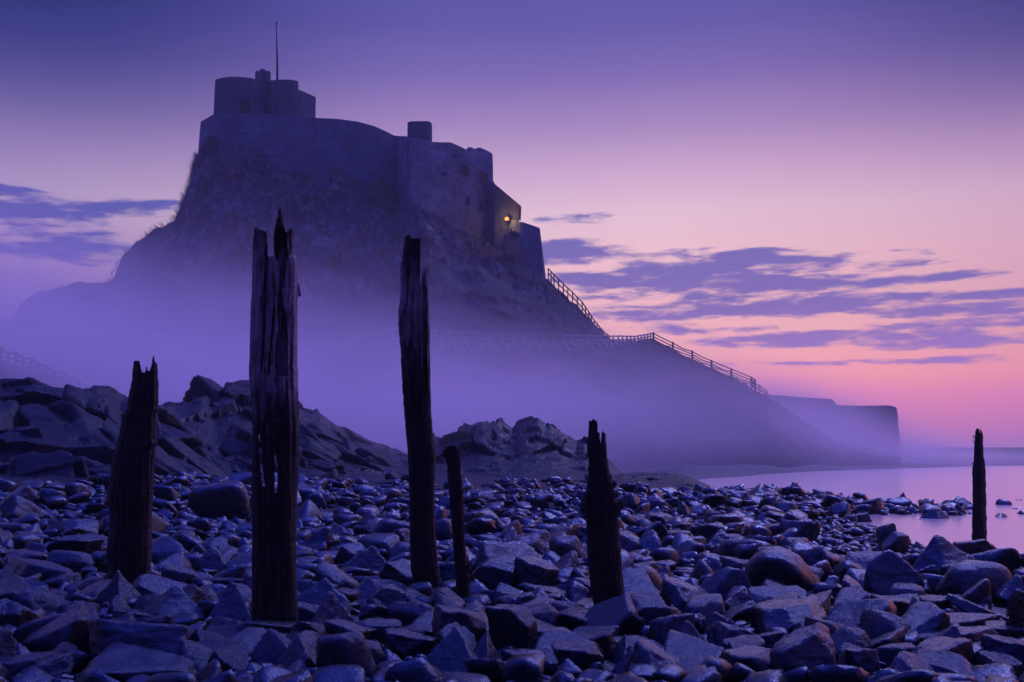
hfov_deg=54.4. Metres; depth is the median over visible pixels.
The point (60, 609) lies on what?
boulder
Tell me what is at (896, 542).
boulder
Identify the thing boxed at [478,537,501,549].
boulder
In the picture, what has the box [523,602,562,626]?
boulder
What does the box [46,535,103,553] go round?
boulder
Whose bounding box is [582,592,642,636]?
boulder
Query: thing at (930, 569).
boulder
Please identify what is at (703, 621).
boulder
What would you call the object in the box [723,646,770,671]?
boulder
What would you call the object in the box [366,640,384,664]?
boulder
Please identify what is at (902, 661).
boulder
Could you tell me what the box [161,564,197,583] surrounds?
boulder
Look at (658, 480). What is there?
rock outcrop
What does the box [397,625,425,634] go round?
boulder
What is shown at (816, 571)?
boulder
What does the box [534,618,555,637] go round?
boulder
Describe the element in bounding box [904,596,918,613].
boulder
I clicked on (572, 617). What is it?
boulder
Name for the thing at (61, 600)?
boulder
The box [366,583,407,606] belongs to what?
boulder
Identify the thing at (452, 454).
timber post
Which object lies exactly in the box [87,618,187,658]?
boulder
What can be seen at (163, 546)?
boulder
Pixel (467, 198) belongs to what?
window
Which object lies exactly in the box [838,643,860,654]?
boulder
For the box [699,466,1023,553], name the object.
sea
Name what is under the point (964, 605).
boulder
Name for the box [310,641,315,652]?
boulder
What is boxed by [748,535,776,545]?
boulder
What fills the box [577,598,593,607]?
boulder
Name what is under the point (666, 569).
boulder
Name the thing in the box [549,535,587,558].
boulder
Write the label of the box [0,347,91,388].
fence
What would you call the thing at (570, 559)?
boulder
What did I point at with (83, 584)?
boulder
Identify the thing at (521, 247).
fence
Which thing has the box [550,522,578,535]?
boulder
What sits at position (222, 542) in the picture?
boulder
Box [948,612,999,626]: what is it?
boulder
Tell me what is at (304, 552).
boulder
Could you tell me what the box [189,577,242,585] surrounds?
boulder
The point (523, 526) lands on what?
boulder
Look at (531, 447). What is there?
rock outcrop
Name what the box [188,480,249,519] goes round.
boulder
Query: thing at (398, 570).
boulder
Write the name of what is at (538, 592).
boulder
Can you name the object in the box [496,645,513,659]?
boulder
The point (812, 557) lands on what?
boulder
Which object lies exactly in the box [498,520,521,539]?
boulder
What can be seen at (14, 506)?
boulder
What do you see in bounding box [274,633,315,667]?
boulder
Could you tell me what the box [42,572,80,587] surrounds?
boulder
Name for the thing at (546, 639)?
boulder
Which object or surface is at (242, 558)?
boulder
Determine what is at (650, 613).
boulder
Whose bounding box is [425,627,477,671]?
boulder
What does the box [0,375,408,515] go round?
rock outcrop
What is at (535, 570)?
boulder
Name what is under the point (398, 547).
boulder
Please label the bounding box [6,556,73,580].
boulder
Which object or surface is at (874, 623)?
boulder
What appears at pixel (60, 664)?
boulder
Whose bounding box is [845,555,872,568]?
boulder
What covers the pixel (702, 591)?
boulder
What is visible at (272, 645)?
boulder
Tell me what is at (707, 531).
boulder
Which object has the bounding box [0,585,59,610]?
boulder
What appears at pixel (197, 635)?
boulder
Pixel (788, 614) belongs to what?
boulder
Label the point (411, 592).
boulder
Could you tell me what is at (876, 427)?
lime kiln
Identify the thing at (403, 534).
boulder
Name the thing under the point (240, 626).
boulder
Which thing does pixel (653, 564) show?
boulder
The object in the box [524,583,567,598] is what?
boulder
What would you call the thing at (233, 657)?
boulder
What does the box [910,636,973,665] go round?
boulder
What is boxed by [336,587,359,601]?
boulder
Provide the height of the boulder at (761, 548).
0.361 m
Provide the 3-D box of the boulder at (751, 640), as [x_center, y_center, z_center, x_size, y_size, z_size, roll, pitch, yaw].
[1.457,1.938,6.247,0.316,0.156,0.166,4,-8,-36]
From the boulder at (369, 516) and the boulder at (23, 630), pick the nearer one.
the boulder at (23, 630)
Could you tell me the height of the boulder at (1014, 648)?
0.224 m
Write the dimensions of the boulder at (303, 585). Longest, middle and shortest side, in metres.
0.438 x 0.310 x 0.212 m
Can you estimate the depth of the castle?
118.51 m
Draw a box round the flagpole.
[275,20,278,114]
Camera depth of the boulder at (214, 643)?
6.25 m
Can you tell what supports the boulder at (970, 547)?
on the beach
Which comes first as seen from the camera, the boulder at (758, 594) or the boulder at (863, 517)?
the boulder at (758, 594)
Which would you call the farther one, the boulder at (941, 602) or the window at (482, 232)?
the window at (482, 232)
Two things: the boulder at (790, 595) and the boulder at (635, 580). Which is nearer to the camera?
the boulder at (790, 595)
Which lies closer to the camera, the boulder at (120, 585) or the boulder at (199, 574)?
the boulder at (120, 585)
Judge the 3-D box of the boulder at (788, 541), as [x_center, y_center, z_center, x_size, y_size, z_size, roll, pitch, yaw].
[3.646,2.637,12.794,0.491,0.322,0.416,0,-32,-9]
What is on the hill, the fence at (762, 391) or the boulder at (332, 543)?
the fence at (762, 391)
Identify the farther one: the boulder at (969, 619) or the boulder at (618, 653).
the boulder at (969, 619)
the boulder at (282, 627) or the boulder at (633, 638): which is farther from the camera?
the boulder at (282, 627)
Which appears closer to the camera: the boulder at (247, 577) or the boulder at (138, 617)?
the boulder at (138, 617)
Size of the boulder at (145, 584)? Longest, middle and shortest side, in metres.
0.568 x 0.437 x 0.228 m
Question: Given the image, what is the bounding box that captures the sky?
[0,0,1023,447]
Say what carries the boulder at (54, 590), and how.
on the beach
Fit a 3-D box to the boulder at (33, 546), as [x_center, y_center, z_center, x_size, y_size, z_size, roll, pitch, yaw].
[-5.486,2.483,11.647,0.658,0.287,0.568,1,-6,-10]
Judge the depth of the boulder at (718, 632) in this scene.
6.46 m
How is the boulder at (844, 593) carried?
on the beach
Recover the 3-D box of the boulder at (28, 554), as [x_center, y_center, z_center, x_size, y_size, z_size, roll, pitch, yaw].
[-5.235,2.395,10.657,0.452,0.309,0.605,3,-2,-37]
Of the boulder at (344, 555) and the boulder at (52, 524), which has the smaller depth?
the boulder at (344, 555)
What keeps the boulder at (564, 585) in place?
on the beach
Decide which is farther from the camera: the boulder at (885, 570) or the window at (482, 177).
the window at (482, 177)
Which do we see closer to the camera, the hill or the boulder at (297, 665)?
the boulder at (297, 665)
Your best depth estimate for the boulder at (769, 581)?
8.72 m
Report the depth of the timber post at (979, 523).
13.69 m
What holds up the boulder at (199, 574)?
on the beach
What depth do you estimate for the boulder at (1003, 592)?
8.36 m
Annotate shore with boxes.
[638,447,1023,479]
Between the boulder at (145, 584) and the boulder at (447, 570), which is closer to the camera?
the boulder at (145, 584)
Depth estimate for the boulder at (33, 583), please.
8.73 m
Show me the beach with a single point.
(609, 665)
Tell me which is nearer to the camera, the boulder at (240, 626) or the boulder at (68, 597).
the boulder at (240, 626)
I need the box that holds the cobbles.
[0,470,1023,681]
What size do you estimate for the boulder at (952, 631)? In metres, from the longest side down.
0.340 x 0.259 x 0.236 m
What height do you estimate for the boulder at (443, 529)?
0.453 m
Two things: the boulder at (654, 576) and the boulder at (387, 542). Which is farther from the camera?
the boulder at (387, 542)
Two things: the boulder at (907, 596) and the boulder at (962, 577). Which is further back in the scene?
the boulder at (962, 577)
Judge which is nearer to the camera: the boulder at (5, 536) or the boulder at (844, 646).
the boulder at (844, 646)
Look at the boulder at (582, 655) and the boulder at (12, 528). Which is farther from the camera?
the boulder at (12, 528)
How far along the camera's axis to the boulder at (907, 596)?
7.94 m
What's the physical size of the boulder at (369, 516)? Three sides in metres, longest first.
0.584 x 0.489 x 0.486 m
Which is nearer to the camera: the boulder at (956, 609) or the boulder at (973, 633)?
the boulder at (973, 633)
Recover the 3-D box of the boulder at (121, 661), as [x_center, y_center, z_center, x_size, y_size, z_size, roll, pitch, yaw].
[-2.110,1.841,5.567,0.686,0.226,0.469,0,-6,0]
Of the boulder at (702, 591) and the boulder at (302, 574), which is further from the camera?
the boulder at (302, 574)
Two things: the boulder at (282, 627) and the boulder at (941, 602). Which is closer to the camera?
the boulder at (282, 627)
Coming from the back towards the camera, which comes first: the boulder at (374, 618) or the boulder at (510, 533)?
the boulder at (510, 533)
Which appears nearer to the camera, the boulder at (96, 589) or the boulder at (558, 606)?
the boulder at (558, 606)
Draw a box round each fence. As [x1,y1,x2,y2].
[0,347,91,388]
[391,327,652,353]
[504,239,542,280]
[548,268,609,337]
[653,332,755,390]
[750,381,767,396]
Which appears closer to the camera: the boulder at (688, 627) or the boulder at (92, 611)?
the boulder at (688, 627)
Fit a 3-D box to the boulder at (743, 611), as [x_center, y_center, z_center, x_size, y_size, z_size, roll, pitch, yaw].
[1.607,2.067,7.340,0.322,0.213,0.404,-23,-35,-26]
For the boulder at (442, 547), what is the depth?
11.51 m
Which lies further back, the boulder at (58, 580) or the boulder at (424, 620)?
the boulder at (58, 580)
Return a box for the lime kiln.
[764,394,900,452]
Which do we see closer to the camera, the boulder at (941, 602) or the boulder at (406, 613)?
the boulder at (406, 613)
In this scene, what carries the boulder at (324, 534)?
on the beach
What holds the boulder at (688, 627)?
on the beach
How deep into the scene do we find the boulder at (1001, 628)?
6.50 m
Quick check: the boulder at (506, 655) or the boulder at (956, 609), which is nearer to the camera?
the boulder at (506, 655)
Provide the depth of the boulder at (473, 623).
6.59 m
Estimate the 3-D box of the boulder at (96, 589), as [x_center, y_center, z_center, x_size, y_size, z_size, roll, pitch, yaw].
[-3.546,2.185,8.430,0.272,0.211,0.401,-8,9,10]
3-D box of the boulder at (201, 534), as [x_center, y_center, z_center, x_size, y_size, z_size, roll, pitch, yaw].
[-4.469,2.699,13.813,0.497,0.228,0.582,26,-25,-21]
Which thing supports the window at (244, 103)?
in the castle
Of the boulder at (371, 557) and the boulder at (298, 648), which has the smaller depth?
the boulder at (298, 648)
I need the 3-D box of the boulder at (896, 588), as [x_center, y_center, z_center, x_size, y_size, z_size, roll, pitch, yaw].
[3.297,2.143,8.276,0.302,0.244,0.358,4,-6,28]
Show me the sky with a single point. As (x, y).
(824, 199)
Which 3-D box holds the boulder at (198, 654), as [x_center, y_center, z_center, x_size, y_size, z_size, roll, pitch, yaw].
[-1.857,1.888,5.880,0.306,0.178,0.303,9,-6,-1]
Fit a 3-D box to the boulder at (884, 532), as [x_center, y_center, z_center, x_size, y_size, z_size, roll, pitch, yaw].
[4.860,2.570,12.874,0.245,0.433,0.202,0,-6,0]
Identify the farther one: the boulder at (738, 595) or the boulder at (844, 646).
the boulder at (738, 595)
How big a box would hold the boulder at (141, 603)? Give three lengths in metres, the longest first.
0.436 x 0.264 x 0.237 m
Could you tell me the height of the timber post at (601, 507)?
1.682 m
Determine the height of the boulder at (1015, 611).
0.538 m
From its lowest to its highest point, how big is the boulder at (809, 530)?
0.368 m
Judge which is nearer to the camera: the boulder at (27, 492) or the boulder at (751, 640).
the boulder at (751, 640)
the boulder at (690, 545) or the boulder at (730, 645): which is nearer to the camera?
the boulder at (730, 645)
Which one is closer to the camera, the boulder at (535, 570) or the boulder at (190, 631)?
the boulder at (190, 631)
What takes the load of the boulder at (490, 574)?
on the beach
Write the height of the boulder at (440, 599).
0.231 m
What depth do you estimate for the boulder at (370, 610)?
7.29 m
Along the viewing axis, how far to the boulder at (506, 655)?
5.87 m
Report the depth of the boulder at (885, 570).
8.64 m
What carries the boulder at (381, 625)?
on the beach
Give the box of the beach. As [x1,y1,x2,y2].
[29,471,1023,681]
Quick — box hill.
[0,135,900,470]
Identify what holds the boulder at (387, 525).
on the beach
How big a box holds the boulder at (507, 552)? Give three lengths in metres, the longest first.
0.750 x 0.503 x 0.471 m
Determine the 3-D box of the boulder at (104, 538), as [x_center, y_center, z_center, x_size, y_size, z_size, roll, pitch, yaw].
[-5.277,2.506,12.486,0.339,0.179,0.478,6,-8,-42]
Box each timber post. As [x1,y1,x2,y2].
[103,356,159,581]
[249,209,300,621]
[398,235,440,588]
[441,445,475,599]
[580,419,624,604]
[971,429,986,539]
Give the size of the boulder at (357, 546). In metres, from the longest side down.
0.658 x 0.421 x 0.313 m
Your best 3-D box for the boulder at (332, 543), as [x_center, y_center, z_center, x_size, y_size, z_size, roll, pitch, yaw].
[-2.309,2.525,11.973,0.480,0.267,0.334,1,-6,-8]
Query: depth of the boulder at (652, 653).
5.57 m
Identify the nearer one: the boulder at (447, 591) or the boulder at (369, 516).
the boulder at (447, 591)
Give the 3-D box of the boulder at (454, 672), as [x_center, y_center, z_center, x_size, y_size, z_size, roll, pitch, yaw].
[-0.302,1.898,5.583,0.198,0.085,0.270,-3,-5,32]
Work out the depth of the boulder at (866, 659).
5.63 m
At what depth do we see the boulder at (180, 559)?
9.96 m
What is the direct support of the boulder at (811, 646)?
on the beach
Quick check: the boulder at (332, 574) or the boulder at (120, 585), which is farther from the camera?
the boulder at (332, 574)
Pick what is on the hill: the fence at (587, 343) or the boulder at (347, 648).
the fence at (587, 343)
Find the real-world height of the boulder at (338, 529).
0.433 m
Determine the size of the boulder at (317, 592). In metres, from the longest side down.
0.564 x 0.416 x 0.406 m
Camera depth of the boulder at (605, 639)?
6.18 m
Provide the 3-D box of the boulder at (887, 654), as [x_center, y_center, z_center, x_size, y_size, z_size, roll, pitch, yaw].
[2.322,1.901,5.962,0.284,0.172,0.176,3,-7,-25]
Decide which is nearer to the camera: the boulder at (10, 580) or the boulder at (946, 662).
the boulder at (946, 662)
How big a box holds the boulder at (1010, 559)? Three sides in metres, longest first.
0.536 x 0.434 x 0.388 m
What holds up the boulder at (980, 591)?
on the beach
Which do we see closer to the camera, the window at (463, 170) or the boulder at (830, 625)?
the boulder at (830, 625)
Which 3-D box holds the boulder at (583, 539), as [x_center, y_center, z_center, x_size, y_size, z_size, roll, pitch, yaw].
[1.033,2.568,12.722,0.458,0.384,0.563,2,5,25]
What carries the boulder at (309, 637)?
on the beach
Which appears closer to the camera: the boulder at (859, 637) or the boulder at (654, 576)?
the boulder at (859, 637)
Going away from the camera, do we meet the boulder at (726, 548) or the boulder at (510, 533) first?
the boulder at (726, 548)
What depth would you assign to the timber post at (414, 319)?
9.10 m
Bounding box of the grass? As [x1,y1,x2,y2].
[37,150,196,291]
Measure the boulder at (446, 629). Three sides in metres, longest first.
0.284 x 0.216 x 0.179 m
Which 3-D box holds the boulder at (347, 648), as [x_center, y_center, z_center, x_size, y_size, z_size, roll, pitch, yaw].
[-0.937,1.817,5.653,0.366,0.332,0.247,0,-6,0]
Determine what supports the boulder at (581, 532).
on the beach
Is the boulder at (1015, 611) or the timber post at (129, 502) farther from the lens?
the timber post at (129, 502)
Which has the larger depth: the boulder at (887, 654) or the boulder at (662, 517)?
the boulder at (662, 517)
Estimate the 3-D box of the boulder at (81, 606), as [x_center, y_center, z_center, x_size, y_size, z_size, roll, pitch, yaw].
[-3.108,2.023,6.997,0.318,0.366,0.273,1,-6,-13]
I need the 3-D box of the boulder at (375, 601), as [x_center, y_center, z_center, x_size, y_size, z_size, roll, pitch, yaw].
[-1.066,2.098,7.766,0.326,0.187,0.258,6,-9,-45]
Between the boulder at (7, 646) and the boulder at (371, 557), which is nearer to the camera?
the boulder at (7, 646)
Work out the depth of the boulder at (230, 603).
7.56 m
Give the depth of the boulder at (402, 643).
6.28 m
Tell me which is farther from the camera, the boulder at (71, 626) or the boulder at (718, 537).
the boulder at (718, 537)
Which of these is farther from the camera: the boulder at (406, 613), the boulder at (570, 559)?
the boulder at (570, 559)
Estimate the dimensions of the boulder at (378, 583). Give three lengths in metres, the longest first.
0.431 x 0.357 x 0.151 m
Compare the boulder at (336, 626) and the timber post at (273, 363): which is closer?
the boulder at (336, 626)
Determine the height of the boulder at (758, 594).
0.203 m
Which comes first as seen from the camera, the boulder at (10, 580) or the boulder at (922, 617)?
the boulder at (922, 617)
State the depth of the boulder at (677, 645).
6.04 m
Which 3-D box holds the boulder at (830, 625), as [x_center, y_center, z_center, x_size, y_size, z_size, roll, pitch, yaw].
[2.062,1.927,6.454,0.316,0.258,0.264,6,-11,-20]
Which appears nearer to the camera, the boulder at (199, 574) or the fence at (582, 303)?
the boulder at (199, 574)
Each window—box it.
[239,98,249,113]
[458,163,469,177]
[465,196,469,206]
[477,170,488,184]
[478,200,481,212]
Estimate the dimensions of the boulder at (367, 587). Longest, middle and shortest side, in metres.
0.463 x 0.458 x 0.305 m
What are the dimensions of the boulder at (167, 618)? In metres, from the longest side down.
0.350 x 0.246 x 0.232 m
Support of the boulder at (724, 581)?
on the beach
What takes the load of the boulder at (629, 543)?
on the beach
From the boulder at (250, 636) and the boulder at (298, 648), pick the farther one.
the boulder at (250, 636)
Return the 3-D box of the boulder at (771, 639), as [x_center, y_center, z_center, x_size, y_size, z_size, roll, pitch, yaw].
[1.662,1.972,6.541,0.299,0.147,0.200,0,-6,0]
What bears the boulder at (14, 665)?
on the beach
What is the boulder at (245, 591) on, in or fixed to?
on the beach
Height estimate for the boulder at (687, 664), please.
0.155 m
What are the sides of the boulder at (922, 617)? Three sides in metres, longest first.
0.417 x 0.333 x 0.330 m
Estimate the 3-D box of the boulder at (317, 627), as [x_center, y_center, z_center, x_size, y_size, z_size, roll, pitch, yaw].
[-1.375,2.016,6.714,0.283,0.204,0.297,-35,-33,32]
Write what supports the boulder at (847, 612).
on the beach
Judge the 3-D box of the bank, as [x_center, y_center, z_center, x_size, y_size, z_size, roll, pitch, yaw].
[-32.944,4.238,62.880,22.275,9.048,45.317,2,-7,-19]
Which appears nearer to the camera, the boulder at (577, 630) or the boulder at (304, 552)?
the boulder at (577, 630)
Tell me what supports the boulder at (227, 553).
on the beach
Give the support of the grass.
on the hill
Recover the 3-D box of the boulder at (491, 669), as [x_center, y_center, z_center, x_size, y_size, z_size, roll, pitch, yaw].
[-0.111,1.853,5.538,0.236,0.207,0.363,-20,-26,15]
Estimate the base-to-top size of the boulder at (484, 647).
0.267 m
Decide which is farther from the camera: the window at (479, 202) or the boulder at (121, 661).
the window at (479, 202)
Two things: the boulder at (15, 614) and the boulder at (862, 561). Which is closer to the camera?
the boulder at (15, 614)
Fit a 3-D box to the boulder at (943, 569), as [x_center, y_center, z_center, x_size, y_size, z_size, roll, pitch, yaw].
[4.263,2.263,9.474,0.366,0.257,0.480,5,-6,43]
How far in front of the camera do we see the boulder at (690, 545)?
11.54 m
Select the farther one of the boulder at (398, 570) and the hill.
the hill
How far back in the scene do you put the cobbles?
13.22 m
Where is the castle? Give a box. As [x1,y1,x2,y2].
[198,69,545,278]
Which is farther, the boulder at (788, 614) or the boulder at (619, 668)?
the boulder at (788, 614)
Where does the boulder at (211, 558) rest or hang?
on the beach
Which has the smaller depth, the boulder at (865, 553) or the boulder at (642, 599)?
the boulder at (642, 599)
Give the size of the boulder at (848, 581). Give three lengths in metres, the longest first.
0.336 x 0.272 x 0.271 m
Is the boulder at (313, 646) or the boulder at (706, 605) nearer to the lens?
the boulder at (313, 646)
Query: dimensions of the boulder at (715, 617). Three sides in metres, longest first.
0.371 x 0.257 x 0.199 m
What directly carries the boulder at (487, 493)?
on the beach
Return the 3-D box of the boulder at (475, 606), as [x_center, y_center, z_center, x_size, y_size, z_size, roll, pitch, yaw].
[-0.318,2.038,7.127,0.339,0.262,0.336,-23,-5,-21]
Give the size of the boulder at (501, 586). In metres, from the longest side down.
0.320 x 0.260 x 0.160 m
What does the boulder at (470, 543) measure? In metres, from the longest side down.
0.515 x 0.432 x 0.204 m
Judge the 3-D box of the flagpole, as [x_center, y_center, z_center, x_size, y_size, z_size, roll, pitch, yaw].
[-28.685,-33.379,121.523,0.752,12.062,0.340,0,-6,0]
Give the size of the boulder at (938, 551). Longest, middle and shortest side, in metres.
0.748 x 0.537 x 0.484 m
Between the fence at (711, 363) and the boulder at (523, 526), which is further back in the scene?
the fence at (711, 363)
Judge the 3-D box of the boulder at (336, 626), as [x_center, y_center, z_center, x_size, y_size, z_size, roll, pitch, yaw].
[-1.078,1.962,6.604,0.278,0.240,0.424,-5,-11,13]
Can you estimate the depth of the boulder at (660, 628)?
6.51 m
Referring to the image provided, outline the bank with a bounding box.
[0,359,65,387]
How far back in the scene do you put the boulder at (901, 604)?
7.50 m
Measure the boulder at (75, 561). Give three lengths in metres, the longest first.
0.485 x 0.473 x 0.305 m
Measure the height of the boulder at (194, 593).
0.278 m
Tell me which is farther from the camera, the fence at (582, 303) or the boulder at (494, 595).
the fence at (582, 303)
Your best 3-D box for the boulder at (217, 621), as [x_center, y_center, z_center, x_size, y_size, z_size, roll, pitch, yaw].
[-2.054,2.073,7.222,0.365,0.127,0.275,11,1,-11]
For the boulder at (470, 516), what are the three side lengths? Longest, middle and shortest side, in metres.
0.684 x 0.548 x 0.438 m
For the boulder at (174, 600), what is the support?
on the beach
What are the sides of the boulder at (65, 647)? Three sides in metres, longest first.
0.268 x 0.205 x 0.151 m
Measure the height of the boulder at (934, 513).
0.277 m
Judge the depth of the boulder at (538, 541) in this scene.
11.56 m
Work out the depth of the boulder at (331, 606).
7.10 m
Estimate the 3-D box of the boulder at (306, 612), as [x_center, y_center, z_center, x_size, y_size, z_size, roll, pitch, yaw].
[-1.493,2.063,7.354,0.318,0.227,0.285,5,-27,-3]
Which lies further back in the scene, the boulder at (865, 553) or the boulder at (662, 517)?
the boulder at (662, 517)
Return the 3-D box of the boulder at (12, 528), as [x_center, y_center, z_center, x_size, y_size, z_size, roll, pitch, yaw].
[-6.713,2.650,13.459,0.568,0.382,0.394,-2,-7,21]
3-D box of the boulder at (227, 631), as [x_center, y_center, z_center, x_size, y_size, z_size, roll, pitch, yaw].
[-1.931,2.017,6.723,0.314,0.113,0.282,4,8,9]
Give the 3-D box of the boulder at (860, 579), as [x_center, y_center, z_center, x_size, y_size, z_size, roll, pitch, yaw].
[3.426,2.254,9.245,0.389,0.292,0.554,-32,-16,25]
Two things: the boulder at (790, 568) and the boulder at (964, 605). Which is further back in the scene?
the boulder at (790, 568)
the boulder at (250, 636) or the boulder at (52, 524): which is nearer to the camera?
the boulder at (250, 636)
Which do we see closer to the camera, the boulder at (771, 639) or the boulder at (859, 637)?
the boulder at (859, 637)
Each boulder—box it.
[0,484,40,503]
[0,494,48,519]
[0,523,30,534]
[0,528,11,543]
[0,566,31,593]
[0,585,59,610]
[0,598,41,627]
[0,627,17,656]
[0,651,62,679]
[3,549,47,566]
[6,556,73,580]
[14,613,65,649]
[19,577,50,590]
[22,541,48,553]
[22,609,89,653]
[30,651,75,676]
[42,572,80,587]
[46,518,60,534]
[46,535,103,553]
[46,550,94,572]
[50,601,99,613]
[51,588,68,596]
[51,641,77,653]
[54,594,69,605]
[60,518,98,535]
[64,600,91,617]
[64,605,98,616]
[65,588,81,601]
[70,576,102,592]
[75,642,195,681]
[81,579,111,597]
[82,533,106,542]
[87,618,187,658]
[98,570,140,605]
[106,595,130,614]
[110,609,154,621]
[118,611,135,620]
[132,573,188,595]
[132,594,161,610]
[142,586,205,620]
[142,614,175,623]
[151,536,186,564]
[157,553,192,571]
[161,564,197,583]
[175,524,210,539]
[178,639,212,669]
[182,583,206,603]
[187,627,193,638]
[187,628,225,641]
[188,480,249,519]
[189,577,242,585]
[190,536,227,549]
[193,546,226,575]
[196,572,211,577]
[198,636,250,651]
[199,585,217,599]
[204,616,245,629]
[207,581,251,620]
[207,624,239,638]
[207,642,249,671]
[220,546,237,561]
[224,553,251,569]
[230,626,286,651]
[231,623,245,630]
[236,583,251,606]
[242,568,251,588]
[245,619,295,633]
[251,628,291,663]
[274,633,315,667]
[285,630,323,645]
[286,659,305,671]
[288,621,327,634]
[296,548,312,556]
[296,568,308,579]
[297,577,353,614]
[297,579,312,592]
[297,602,318,621]
[300,527,333,545]
[305,540,339,550]
[310,591,353,624]
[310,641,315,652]
[315,561,359,588]
[315,631,376,677]
[324,618,377,639]
[330,542,364,551]
[331,523,350,535]
[335,546,356,564]
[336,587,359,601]
[342,545,385,571]
[354,577,377,605]
[354,619,401,642]
[356,510,379,526]
[357,533,399,558]
[357,598,385,615]
[358,604,386,619]
[365,617,384,619]
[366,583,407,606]
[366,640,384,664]
[370,518,409,533]
[371,579,405,588]
[378,558,441,585]
[384,627,436,657]
[386,601,433,626]
[388,542,409,558]
[393,528,409,541]
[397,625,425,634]
[403,586,425,597]
[408,610,433,636]
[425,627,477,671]
[429,587,464,604]
[431,604,485,644]
[433,592,462,608]
[435,518,451,541]
[436,544,448,550]
[438,622,476,649]
[439,562,455,581]
[443,672,469,673]
[450,511,488,522]
[463,599,487,621]
[464,658,504,681]
[465,537,481,548]
[469,490,496,498]
[469,539,539,585]
[472,559,514,590]
[473,631,499,659]
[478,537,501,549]
[485,604,537,648]
[486,590,517,605]
[494,582,523,592]
[495,592,533,604]
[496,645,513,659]
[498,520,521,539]
[501,650,546,674]
[502,526,516,541]
[503,525,533,529]
[510,529,550,554]
[513,555,558,586]
[520,598,555,605]
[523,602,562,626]
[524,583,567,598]
[532,587,548,598]
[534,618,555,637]
[534,627,589,665]
[548,600,584,611]
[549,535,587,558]
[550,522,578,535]
[551,640,604,670]
[554,550,581,568]
[554,577,590,591]
[558,606,588,630]
[572,625,618,635]
[576,523,586,539]
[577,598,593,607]
[580,534,586,544]
[580,629,615,658]
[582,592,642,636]
[608,635,633,663]
[612,649,632,674]
[614,635,663,649]
[619,531,641,551]
[622,567,659,594]
[624,639,676,671]
[628,561,656,569]
[629,590,666,625]
[631,563,662,590]
[640,521,667,540]
[643,606,677,625]
[644,512,671,523]
[648,613,694,645]
[657,565,672,576]
[659,576,700,613]
[664,630,723,658]
[675,540,704,557]
[677,656,714,672]
[679,620,706,641]
[684,593,725,621]
[690,522,726,538]
[693,585,708,594]
[699,617,705,625]
[700,567,750,600]
[701,611,738,634]
[705,529,731,546]
[706,621,755,645]
[716,539,758,556]
[719,556,747,568]
[720,635,764,649]
[721,600,755,624]
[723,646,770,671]
[724,585,748,610]
[726,619,736,625]
[727,642,747,648]
[744,549,820,592]
[747,585,806,602]
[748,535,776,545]
[750,596,825,634]
[756,631,785,647]
[757,546,791,551]
[761,576,789,585]
[769,622,835,671]
[770,591,797,599]
[777,537,808,546]
[779,520,820,541]
[792,622,803,631]
[802,547,844,569]
[804,616,843,634]
[807,590,831,615]
[809,566,822,579]
[826,598,896,627]
[831,626,870,656]
[833,587,870,606]
[836,648,879,673]
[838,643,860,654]
[842,575,863,589]
[843,551,903,557]
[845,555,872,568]
[855,513,871,521]
[856,574,864,584]
[858,608,911,639]
[862,550,924,595]
[869,594,909,616]
[869,625,906,648]
[876,523,896,550]
[876,643,915,666]
[881,531,909,553]
[886,594,919,600]
[888,582,925,594]
[889,651,934,671]
[901,601,949,633]
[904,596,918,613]
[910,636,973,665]
[912,534,976,573]
[916,646,973,676]
[917,565,939,574]
[918,595,953,612]
[918,626,998,641]
[920,508,949,518]
[934,560,1011,602]
[936,624,973,663]
[939,563,954,575]
[945,594,1008,620]
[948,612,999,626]
[952,539,997,554]
[954,606,964,612]
[960,578,991,609]
[971,548,1021,576]
[978,650,1023,675]
[980,634,1023,664]
[984,620,1023,638]
[991,575,1023,603]
[1005,590,1023,626]
[1006,588,1023,608]
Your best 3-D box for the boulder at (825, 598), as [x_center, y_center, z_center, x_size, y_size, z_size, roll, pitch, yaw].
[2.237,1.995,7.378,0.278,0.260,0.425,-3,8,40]
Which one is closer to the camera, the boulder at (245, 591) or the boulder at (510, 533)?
the boulder at (245, 591)
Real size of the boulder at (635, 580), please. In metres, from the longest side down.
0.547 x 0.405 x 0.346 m
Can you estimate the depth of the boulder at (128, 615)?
6.86 m
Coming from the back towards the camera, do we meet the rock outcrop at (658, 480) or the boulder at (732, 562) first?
the rock outcrop at (658, 480)
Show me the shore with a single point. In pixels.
(948, 457)
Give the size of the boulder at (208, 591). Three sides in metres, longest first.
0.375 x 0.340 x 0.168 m
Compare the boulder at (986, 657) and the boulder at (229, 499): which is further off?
the boulder at (229, 499)
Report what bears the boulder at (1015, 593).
on the beach
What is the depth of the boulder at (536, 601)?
7.75 m
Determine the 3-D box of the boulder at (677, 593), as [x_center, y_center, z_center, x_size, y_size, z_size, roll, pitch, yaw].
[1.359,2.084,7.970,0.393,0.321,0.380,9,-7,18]
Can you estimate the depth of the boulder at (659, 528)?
13.85 m
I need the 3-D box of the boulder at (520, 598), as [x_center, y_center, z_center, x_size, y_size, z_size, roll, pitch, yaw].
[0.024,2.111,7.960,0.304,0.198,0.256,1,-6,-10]
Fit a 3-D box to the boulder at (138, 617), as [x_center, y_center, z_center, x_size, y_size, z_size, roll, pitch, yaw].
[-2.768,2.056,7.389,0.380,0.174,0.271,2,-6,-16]
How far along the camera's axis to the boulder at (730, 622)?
6.76 m
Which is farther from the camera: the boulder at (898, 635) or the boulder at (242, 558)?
the boulder at (242, 558)
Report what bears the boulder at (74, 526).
on the beach
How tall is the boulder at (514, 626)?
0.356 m
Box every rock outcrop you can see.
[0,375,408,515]
[434,416,645,512]
[612,472,729,511]

